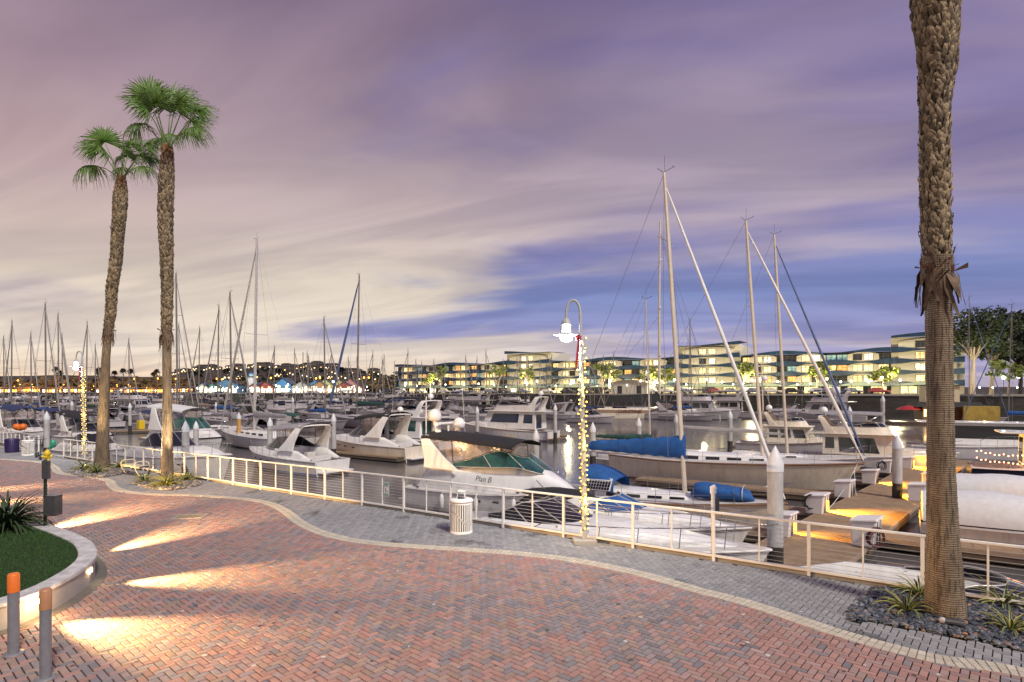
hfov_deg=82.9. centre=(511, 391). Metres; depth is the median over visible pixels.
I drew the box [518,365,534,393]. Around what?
tree
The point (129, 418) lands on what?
mooring pile
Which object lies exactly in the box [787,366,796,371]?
balcony door
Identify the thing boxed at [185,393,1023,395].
quay pavement
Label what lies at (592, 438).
mooring pile
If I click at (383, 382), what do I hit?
sailboat
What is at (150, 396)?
motor yacht
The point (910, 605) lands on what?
agave
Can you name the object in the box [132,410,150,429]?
cabin cruiser
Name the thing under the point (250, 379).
lighthouse
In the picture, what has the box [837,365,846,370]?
balcony door
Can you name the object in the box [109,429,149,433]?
floating dock
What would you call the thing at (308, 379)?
sailboat
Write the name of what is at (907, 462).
dock box
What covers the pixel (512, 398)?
motor yacht
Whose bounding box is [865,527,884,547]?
coiled hose
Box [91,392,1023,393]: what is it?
shore ground
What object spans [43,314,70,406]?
sailboat
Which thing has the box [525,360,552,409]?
sailboat
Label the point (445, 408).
cabin cruiser
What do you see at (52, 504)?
dog waste station
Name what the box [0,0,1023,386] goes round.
sky
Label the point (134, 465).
bench
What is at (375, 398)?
motor yacht
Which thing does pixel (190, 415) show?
cabin cruiser
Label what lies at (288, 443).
cabin cruiser
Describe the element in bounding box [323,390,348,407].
motor yacht
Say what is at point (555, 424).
mooring pile
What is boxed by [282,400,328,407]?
cruising catamaran
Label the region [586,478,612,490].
solar panel
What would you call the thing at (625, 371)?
balcony door
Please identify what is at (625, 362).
balcony door
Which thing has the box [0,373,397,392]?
shore trees
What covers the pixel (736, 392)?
parked car
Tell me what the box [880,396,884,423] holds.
mooring pile
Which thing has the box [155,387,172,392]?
shore pavilion
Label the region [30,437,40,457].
kick scooter
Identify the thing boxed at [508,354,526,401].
sailboat
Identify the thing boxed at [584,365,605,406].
sailboat
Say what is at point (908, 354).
apartment block
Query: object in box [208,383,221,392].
village house
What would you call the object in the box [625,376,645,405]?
sailboat
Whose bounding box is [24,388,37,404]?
motor yacht
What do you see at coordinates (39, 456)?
kick scooter
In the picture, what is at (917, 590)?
agave
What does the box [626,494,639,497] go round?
window
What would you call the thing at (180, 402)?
cabin cruiser
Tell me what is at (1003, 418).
sailboat
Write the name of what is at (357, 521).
grey paving
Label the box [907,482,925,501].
dock box
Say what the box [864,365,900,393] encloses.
tree
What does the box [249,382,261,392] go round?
village house
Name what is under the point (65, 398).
motor yacht
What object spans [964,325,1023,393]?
tree
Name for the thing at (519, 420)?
motor yacht
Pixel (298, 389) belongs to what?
village house
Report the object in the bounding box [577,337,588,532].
string lights
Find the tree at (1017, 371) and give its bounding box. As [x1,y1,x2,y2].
[985,358,1023,395]
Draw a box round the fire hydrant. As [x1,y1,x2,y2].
[41,449,52,465]
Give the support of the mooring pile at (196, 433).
in the water
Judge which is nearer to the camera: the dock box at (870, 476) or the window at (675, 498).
the window at (675, 498)
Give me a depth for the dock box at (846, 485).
28.02 m
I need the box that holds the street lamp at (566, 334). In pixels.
[553,299,596,544]
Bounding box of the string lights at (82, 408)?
[80,369,86,453]
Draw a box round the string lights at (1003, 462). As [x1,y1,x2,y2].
[976,450,1022,464]
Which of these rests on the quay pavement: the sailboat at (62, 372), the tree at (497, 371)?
the tree at (497, 371)
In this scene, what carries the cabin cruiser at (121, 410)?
on the water
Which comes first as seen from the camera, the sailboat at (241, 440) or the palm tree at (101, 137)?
the palm tree at (101, 137)
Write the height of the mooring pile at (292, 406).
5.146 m
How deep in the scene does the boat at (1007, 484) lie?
26.19 m
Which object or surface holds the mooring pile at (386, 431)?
in the water
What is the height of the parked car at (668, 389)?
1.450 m
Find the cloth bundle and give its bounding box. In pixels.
[48,440,55,448]
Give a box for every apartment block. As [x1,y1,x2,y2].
[395,361,506,392]
[504,351,569,393]
[550,357,675,393]
[678,341,749,393]
[740,347,890,393]
[891,332,964,393]
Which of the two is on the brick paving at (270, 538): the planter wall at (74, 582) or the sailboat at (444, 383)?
the planter wall at (74, 582)
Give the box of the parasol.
[896,405,921,409]
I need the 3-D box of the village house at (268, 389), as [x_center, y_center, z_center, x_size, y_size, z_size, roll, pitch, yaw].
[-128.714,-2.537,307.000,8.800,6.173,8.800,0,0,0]
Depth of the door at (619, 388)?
159.06 m
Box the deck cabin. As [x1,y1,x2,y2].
[963,406,999,420]
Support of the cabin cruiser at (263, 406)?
on the water
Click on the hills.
(292, 378)
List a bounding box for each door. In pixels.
[617,386,621,393]
[624,361,631,364]
[624,370,631,373]
[632,361,639,365]
[632,369,639,373]
[637,386,640,393]
[742,357,749,361]
[777,356,786,361]
[777,366,786,371]
[777,376,786,381]
[787,356,796,361]
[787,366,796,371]
[787,376,796,381]
[826,355,836,360]
[828,365,836,370]
[837,354,847,359]
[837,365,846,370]
[837,376,846,381]
[878,353,888,358]
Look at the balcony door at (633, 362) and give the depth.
188.02 m
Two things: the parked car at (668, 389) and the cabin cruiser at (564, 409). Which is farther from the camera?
the parked car at (668, 389)
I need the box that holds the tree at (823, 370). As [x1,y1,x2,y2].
[807,361,831,393]
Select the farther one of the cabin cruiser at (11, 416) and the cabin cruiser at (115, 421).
the cabin cruiser at (115, 421)
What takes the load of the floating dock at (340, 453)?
on the water
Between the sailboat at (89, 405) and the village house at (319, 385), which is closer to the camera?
the sailboat at (89, 405)
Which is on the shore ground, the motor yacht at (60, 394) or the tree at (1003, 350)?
the tree at (1003, 350)
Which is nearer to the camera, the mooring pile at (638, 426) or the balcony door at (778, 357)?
the mooring pile at (638, 426)
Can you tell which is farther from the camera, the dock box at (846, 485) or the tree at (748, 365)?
the tree at (748, 365)
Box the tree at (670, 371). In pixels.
[654,368,674,393]
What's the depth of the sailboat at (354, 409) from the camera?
163.59 m
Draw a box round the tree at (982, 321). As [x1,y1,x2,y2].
[953,305,1009,393]
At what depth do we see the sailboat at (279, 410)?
149.96 m
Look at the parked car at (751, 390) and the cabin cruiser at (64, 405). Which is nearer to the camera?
the cabin cruiser at (64, 405)
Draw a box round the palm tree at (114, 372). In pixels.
[111,370,117,387]
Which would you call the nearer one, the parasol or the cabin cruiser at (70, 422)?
the cabin cruiser at (70, 422)
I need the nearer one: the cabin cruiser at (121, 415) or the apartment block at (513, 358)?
the cabin cruiser at (121, 415)
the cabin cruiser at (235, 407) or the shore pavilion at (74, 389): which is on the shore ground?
the shore pavilion at (74, 389)
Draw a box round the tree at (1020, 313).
[985,307,1023,331]
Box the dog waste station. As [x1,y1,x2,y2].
[42,459,62,525]
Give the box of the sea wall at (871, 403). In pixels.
[0,393,1023,420]
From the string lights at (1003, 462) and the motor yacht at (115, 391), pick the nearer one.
the string lights at (1003, 462)
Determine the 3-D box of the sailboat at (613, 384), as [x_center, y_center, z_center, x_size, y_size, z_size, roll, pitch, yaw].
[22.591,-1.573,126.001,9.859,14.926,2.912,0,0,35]
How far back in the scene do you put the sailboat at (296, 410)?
154.40 m
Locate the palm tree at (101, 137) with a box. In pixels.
[72,126,166,467]
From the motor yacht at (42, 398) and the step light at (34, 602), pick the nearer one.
the step light at (34, 602)
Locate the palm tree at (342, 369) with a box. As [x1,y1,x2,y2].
[339,367,345,379]
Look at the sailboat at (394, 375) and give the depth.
189.53 m
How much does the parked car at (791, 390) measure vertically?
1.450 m
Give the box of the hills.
[0,368,1023,391]
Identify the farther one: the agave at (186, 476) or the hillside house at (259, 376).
the hillside house at (259, 376)
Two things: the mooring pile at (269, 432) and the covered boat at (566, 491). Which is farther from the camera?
the mooring pile at (269, 432)
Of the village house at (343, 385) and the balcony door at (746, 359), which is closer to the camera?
the balcony door at (746, 359)
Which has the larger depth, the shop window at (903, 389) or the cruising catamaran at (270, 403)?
the cruising catamaran at (270, 403)
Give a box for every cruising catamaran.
[267,354,294,407]
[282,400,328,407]
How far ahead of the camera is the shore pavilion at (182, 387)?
471.33 m
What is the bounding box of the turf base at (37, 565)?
[0,524,77,596]
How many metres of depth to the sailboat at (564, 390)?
130.30 m
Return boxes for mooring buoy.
[19,423,27,429]
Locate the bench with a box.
[121,459,149,475]
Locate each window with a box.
[554,388,563,392]
[606,492,615,495]
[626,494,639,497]
[647,495,661,498]
[670,497,684,499]
[686,455,697,458]
[706,457,719,459]
[727,457,740,460]
[749,458,763,460]
[804,387,818,392]
[848,386,862,393]
[871,386,886,393]
[900,386,916,393]
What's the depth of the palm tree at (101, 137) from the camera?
27.52 m
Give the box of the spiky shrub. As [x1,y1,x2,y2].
[0,488,60,535]
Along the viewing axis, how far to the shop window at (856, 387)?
154.53 m
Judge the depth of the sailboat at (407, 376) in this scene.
175.44 m
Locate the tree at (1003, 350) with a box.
[965,317,1023,393]
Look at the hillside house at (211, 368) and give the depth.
1017.13 m
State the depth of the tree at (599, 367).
167.15 m
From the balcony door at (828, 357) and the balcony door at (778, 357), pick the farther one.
the balcony door at (778, 357)
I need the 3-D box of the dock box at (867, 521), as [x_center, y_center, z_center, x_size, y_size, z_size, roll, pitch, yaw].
[11.897,4.626,19.455,0.806,0.948,1.070,0,0,43]
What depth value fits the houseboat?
95.71 m
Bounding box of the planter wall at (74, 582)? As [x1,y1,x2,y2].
[0,521,106,635]
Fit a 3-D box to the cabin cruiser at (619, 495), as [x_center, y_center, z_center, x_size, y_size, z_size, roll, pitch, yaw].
[3.874,4.833,20.892,9.268,2.274,2.781,0,0,34]
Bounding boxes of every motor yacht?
[0,393,10,403]
[8,389,23,403]
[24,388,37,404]
[34,393,51,404]
[54,386,73,401]
[59,391,74,401]
[74,390,89,401]
[84,391,98,405]
[110,390,125,396]
[110,394,121,406]
[117,387,154,413]
[132,390,151,404]
[141,390,156,402]
[152,393,161,403]
[172,383,187,400]
[183,385,207,407]
[209,389,229,405]
[238,390,264,407]
[240,391,267,403]
[274,391,294,399]
[296,388,319,403]
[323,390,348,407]
[337,386,356,406]
[355,391,384,406]
[358,376,448,443]
[381,382,404,405]
[445,385,462,401]
[450,384,490,415]
[451,386,477,405]
[458,379,564,441]
[497,391,523,401]
[673,387,742,419]
[713,389,757,417]
[733,364,822,453]
[791,382,871,422]
[799,382,958,468]
[906,420,1023,461]
[966,429,1023,475]
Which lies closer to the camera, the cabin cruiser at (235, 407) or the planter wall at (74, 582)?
the planter wall at (74, 582)
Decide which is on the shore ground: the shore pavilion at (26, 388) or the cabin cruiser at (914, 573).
the shore pavilion at (26, 388)
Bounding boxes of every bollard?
[2,572,24,657]
[33,587,57,681]
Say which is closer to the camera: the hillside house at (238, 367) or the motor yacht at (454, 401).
the motor yacht at (454, 401)
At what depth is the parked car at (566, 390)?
170.14 m
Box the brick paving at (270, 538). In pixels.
[0,460,1023,681]
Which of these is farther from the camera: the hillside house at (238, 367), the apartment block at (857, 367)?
the hillside house at (238, 367)
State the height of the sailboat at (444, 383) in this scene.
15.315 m
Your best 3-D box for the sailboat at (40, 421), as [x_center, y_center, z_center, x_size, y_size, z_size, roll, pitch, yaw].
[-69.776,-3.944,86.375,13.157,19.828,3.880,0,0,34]
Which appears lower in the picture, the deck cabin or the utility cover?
the utility cover
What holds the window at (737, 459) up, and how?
in the sailboat at (751, 469)
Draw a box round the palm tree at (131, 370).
[128,369,134,386]
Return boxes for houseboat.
[885,385,983,425]
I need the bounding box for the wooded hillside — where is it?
[185,365,397,391]
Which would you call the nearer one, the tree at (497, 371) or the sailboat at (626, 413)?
the sailboat at (626, 413)
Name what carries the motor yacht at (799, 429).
on the water
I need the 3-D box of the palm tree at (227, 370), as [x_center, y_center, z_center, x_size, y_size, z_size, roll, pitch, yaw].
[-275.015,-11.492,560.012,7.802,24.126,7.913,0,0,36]
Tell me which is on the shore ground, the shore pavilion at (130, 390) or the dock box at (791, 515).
the shore pavilion at (130, 390)
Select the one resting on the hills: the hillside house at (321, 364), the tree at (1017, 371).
the hillside house at (321, 364)
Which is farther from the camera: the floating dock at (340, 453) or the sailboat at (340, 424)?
the sailboat at (340, 424)
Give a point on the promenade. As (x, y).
(860, 623)
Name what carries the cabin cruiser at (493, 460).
on the water
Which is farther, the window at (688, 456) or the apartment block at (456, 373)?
the apartment block at (456, 373)
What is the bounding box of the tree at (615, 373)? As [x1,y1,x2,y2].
[600,363,623,393]
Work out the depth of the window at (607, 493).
25.39 m
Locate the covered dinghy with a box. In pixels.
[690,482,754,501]
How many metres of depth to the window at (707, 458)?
34.34 m
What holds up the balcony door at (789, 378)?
in the apartment block at (857, 367)
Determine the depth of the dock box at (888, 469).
36.43 m
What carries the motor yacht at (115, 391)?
on the water
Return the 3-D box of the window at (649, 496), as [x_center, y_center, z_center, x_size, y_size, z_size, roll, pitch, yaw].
[6.005,4.435,24.418,0.605,0.149,0.021,0,0,28]
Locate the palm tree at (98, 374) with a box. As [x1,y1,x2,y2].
[94,367,100,387]
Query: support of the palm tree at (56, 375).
on the shore ground
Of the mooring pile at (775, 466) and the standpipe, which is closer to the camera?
the standpipe
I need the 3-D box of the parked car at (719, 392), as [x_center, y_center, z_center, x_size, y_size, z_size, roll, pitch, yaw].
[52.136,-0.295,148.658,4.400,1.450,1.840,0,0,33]
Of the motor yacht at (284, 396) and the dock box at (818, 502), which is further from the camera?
the motor yacht at (284, 396)
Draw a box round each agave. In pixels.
[70,458,94,469]
[82,461,111,473]
[107,457,132,467]
[132,470,157,483]
[144,470,184,488]
[176,470,202,480]
[870,586,935,619]
[888,569,923,600]
[968,575,1023,610]
[975,603,1023,637]
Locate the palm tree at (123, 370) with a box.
[119,368,126,387]
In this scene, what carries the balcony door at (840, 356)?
in the apartment block at (857, 367)
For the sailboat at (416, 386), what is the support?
on the water
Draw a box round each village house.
[196,382,209,392]
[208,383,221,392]
[214,378,245,392]
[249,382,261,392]
[259,381,272,392]
[275,378,294,392]
[291,381,310,392]
[309,379,321,390]
[311,381,327,392]
[321,379,333,392]
[333,379,345,392]
[335,382,353,392]
[346,378,360,390]
[358,384,365,392]
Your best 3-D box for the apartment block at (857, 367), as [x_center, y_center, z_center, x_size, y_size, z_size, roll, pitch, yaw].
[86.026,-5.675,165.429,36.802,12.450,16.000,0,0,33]
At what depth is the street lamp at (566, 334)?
13.99 m
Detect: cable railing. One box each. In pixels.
[0,428,38,451]
[63,439,1023,605]
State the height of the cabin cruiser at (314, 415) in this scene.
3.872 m
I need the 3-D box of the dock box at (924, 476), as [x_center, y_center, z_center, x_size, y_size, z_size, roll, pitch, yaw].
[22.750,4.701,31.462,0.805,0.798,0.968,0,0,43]
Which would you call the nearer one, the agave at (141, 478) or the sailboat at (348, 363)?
the agave at (141, 478)
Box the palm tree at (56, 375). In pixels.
[52,366,60,392]
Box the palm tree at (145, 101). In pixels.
[114,75,223,478]
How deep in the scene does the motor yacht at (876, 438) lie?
41.96 m
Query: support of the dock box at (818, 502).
on the floating dock at (878, 499)
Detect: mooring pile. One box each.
[43,411,49,451]
[70,401,73,409]
[128,403,131,433]
[181,420,189,473]
[193,421,198,443]
[236,412,240,447]
[267,418,272,444]
[291,398,293,419]
[331,413,335,453]
[384,412,388,439]
[475,407,478,432]
[533,429,538,457]
[553,404,556,442]
[590,422,595,463]
[636,418,641,433]
[674,414,678,435]
[727,411,732,451]
[767,446,783,563]
[847,406,851,423]
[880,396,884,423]
[892,434,902,497]
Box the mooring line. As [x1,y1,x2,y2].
[829,465,856,507]
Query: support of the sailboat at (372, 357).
on the water
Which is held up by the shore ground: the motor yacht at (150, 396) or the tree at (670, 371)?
the tree at (670, 371)
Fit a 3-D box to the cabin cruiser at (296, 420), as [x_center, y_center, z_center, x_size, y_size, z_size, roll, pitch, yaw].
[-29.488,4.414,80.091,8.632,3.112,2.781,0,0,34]
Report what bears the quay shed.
on the shore ground
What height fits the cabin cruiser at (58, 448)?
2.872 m
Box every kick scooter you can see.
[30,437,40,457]
[35,438,46,459]
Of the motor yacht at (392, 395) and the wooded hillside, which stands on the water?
the motor yacht at (392, 395)
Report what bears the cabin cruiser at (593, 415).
on the water
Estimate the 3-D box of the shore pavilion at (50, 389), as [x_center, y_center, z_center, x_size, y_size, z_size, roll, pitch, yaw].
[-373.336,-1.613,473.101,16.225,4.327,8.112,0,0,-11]
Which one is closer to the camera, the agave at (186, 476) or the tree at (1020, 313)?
the agave at (186, 476)
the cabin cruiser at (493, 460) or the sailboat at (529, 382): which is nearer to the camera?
the cabin cruiser at (493, 460)
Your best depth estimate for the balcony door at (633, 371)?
188.02 m
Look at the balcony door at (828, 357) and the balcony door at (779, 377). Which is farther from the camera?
the balcony door at (779, 377)
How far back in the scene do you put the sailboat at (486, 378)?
157.41 m
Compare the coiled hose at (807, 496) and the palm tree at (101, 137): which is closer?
the coiled hose at (807, 496)
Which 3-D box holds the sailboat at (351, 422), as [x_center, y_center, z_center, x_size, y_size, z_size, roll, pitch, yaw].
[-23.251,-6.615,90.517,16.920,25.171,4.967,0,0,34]
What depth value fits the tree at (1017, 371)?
111.90 m
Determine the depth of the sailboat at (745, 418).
116.22 m
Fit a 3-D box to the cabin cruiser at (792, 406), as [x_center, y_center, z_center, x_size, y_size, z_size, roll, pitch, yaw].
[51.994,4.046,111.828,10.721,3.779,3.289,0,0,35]
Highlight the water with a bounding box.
[0,399,1023,583]
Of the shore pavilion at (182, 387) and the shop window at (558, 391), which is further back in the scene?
the shore pavilion at (182, 387)
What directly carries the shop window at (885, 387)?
in the apartment block at (857, 367)
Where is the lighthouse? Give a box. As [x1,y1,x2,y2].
[247,372,253,391]
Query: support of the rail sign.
attached to the cable railing at (808, 570)
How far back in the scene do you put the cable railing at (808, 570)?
13.55 m
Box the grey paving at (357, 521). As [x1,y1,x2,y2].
[0,448,1023,670]
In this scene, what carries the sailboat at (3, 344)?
on the water
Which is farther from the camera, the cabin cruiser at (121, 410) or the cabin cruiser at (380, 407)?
the cabin cruiser at (380, 407)
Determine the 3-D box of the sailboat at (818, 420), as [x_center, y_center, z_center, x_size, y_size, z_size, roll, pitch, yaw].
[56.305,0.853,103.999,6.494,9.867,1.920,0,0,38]
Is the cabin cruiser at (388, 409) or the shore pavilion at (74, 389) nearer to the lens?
the cabin cruiser at (388, 409)
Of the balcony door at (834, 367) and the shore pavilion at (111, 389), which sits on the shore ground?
the shore pavilion at (111, 389)
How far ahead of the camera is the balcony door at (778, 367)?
164.79 m
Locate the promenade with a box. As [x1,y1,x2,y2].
[0,449,1021,681]
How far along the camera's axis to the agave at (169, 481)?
22.34 m
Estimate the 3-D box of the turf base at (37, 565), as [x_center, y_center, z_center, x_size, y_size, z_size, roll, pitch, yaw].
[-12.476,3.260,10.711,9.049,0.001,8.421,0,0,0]
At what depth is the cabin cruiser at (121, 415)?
109.84 m
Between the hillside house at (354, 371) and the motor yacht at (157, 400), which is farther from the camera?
the hillside house at (354, 371)
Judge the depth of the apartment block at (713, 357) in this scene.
174.14 m
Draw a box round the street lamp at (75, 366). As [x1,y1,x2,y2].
[69,351,90,458]
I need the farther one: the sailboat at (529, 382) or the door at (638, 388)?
the door at (638, 388)
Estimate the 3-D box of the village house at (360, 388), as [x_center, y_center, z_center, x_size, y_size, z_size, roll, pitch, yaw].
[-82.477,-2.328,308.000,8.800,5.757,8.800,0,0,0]
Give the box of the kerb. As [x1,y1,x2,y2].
[0,446,1023,606]
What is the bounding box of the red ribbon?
[575,334,580,370]
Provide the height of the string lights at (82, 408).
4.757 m
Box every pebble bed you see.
[67,465,132,477]
[132,477,202,490]
[847,585,1023,651]
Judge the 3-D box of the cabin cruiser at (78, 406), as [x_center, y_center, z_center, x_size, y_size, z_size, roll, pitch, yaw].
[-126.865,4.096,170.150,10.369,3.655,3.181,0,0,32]
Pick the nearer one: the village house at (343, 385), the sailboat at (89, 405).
the sailboat at (89, 405)
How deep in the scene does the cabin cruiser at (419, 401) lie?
164.35 m
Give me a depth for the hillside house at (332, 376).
817.02 m
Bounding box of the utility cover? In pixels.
[170,513,208,518]
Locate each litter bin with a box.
[4,438,19,452]
[21,436,34,455]
[449,490,472,534]
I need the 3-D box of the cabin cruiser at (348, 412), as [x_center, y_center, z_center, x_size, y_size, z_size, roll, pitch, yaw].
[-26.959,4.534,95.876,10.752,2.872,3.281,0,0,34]
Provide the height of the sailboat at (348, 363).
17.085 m
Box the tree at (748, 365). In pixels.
[730,361,758,384]
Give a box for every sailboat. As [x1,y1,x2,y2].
[0,320,23,409]
[0,335,12,403]
[20,332,40,406]
[29,302,59,427]
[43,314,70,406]
[51,337,71,400]
[75,321,98,416]
[81,341,99,413]
[116,339,140,420]
[150,273,198,409]
[172,322,193,406]
[186,326,219,416]
[200,301,240,425]
[203,290,256,438]
[220,238,304,448]
[263,345,294,413]
[280,348,306,412]
[297,354,319,407]
[298,355,314,401]
[301,316,347,429]
[320,356,349,412]
[328,273,396,427]
[336,356,359,407]
[345,360,366,411]
[360,354,388,407]
[371,359,390,394]
[375,354,393,406]
[385,362,400,391]
[398,353,420,395]
[411,360,427,407]
[414,359,424,393]
[425,360,443,403]
[436,361,454,398]
[456,355,475,393]
[466,356,490,395]
[471,351,500,409]
[490,357,516,408]
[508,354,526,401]
[514,361,529,401]
[520,357,541,400]
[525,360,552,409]
[538,354,573,411]
[550,156,790,524]
[550,361,576,413]
[573,361,603,406]
[580,297,724,466]
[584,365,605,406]
[587,221,724,418]
[587,356,619,407]
[597,356,633,407]
[608,216,865,491]
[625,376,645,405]
[632,360,654,406]
[653,361,674,400]
[658,319,715,420]
[670,331,720,419]
[687,224,866,461]
[741,379,769,419]
[805,374,845,422]
[954,296,1007,420]
[961,304,1023,420]
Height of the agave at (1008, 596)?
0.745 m
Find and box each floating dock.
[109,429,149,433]
[336,450,403,461]
[504,434,567,437]
[635,460,1023,566]
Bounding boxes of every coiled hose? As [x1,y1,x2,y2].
[802,494,812,508]
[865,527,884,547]
[876,460,886,469]
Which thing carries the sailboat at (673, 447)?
on the water
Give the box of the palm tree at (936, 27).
[909,0,967,619]
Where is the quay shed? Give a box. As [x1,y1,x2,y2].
[609,380,654,393]
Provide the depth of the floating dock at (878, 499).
23.02 m
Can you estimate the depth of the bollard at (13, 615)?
8.03 m
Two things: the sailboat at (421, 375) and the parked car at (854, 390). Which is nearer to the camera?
the parked car at (854, 390)
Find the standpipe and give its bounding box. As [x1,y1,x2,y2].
[710,484,718,553]
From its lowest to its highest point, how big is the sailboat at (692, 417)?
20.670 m
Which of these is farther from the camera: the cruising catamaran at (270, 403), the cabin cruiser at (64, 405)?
the cruising catamaran at (270, 403)
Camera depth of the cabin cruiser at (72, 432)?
56.55 m
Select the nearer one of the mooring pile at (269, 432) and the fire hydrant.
the fire hydrant
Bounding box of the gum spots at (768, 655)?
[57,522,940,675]
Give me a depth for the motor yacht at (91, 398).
198.25 m
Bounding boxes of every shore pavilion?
[0,387,21,392]
[22,386,44,392]
[41,387,63,392]
[63,387,90,392]
[96,388,117,392]
[118,387,137,392]
[135,387,155,392]
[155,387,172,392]
[172,386,196,392]
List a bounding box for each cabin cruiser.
[0,404,43,445]
[14,400,28,404]
[30,402,48,413]
[37,405,61,417]
[42,408,63,428]
[47,399,61,407]
[48,433,125,462]
[50,410,91,437]
[50,411,116,446]
[56,400,76,410]
[72,400,87,410]
[89,407,125,427]
[97,405,124,420]
[111,431,232,479]
[115,403,138,414]
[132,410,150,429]
[138,403,222,448]
[178,400,184,404]
[202,401,222,412]
[223,404,240,414]
[228,405,285,424]
[234,415,276,430]
[249,422,353,476]
[256,403,271,412]
[277,412,315,425]
[298,402,328,418]
[328,411,355,418]
[329,407,423,461]
[358,406,378,414]
[370,399,416,413]
[370,401,384,409]
[384,406,394,412]
[399,389,574,511]
[415,400,429,407]
[427,397,459,419]
[459,403,491,421]
[472,495,777,560]
[483,389,530,418]
[546,399,575,419]
[566,406,614,423]
[567,491,756,541]
[645,400,704,419]
[754,403,799,420]
[799,561,1023,600]
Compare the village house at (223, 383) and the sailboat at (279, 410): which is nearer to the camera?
the sailboat at (279, 410)
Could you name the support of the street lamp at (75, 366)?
on the kerb
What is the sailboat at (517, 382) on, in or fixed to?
on the water
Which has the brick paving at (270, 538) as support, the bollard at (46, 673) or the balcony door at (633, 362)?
the bollard at (46, 673)
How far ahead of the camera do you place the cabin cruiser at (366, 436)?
48.24 m
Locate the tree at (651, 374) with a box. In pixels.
[637,366,657,381]
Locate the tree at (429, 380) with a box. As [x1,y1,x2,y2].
[422,372,438,392]
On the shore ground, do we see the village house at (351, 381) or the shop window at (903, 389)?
the village house at (351, 381)
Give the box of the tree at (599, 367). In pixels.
[590,364,612,393]
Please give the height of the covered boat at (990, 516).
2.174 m
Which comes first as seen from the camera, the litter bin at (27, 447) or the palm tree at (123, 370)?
the litter bin at (27, 447)
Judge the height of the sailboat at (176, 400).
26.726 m
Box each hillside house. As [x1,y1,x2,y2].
[205,364,216,370]
[234,364,243,370]
[253,374,261,379]
[257,362,267,368]
[275,372,283,377]
[280,365,293,371]
[286,369,297,375]
[309,365,317,369]
[311,361,323,364]
[314,372,323,378]
[316,363,328,369]
[327,374,334,379]
[328,368,336,374]
[338,372,350,379]
[346,368,359,375]
[359,374,368,380]
[367,368,379,374]
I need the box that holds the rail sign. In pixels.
[384,482,388,496]
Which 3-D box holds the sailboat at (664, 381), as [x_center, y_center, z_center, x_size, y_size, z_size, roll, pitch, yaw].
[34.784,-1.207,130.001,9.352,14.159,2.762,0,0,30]
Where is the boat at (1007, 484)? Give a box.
[956,473,1023,495]
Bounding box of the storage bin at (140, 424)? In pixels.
[137,420,144,428]
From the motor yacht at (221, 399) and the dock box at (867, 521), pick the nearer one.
the dock box at (867, 521)
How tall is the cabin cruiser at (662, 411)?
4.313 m
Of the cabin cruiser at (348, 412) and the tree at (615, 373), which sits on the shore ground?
the tree at (615, 373)
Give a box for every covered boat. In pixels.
[519,487,598,502]
[919,490,1023,544]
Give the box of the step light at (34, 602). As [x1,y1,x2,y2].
[30,598,38,606]
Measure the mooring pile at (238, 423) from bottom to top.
4.150 m
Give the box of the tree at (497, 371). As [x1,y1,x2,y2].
[487,364,506,389]
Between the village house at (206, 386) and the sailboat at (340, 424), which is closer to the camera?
the sailboat at (340, 424)
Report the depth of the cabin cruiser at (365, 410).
139.14 m
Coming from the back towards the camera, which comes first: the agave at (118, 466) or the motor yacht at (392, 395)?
the motor yacht at (392, 395)
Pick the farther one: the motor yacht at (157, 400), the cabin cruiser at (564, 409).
the motor yacht at (157, 400)
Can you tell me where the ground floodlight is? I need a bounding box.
[939,617,963,626]
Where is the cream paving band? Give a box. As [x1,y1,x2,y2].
[0,459,1023,677]
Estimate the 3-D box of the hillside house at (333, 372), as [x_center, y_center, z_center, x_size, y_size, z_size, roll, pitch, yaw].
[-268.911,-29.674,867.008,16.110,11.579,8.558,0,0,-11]
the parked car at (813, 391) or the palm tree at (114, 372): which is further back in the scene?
the palm tree at (114, 372)
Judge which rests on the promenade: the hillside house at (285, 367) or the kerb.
the kerb
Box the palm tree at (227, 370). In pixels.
[223,368,229,378]
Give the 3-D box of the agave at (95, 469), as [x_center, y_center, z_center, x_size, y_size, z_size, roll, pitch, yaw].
[-18.582,3.551,25.952,1.454,0.945,1.553,0,0,0]
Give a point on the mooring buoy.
(23, 426)
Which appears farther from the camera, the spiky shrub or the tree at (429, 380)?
the tree at (429, 380)
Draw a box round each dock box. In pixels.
[783,510,798,537]
[804,492,830,514]
[833,479,855,497]
[849,515,883,547]
[861,468,880,483]
[877,459,891,472]
[902,456,913,468]
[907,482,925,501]
[921,471,926,481]
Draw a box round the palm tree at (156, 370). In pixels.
[153,369,160,392]
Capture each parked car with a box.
[498,389,509,392]
[542,389,555,392]
[560,389,575,392]
[661,388,675,393]
[707,388,723,393]
[723,388,740,393]
[746,388,763,393]
[763,388,781,393]
[785,388,803,393]
[808,388,826,393]
[841,388,863,393]
[869,387,890,393]
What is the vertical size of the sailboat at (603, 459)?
13.170 m
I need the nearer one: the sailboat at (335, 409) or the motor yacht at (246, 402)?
the sailboat at (335, 409)
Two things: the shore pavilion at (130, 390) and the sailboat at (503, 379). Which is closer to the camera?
the sailboat at (503, 379)
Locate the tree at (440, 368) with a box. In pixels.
[434,365,448,385]
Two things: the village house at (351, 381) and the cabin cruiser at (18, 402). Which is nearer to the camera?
the cabin cruiser at (18, 402)
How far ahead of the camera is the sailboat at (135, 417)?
111.37 m

